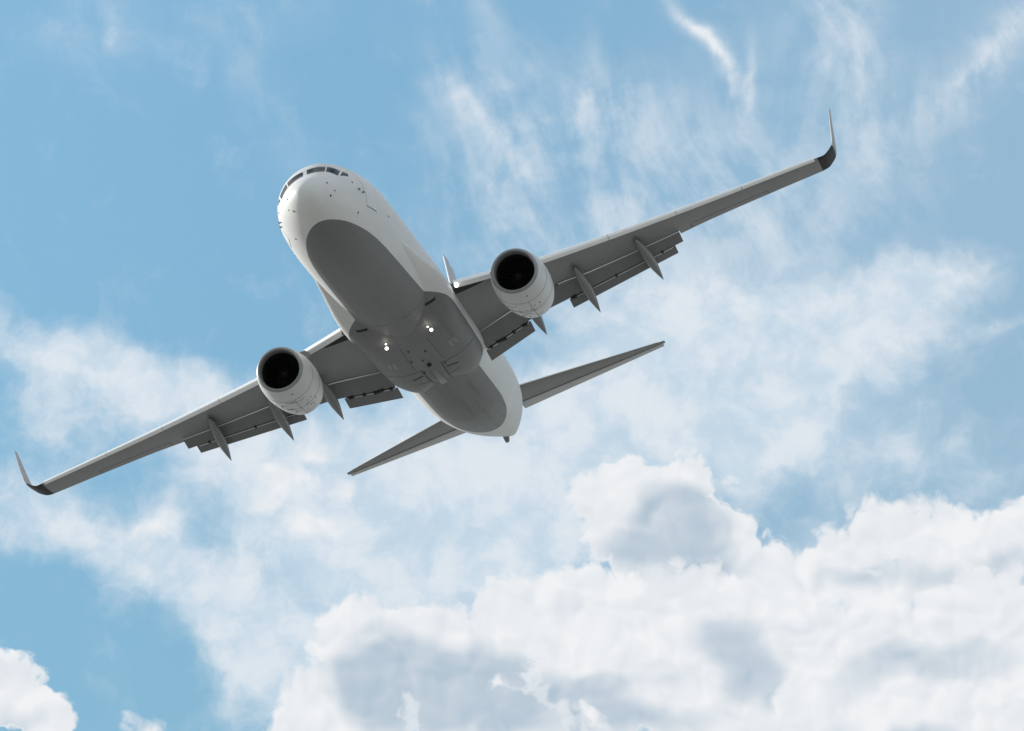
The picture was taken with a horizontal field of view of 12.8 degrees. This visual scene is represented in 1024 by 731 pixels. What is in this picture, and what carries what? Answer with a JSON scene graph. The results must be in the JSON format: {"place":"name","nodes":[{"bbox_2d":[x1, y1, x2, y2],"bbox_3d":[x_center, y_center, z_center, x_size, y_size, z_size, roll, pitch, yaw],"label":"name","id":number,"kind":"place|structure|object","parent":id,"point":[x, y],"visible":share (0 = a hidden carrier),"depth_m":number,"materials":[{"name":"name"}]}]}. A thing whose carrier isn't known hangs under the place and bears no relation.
{"place":"outdoors","nodes":[
{"label":"outdoors","id":0,"kind":"place"},
{"bbox_2d":[15,108,836,494],"bbox_3d":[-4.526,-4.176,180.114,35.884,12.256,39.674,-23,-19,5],"label":"passenger jet","id":1,"kind":"object","parent":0,"point":[407,314],"visible":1,"depth_m":176.58,"materials":[{"name":"paint"}]},
{"bbox_2d":[0,0,1023,730],"label":"sky","id":2,"kind":"structure","parent":0,"point":[802,508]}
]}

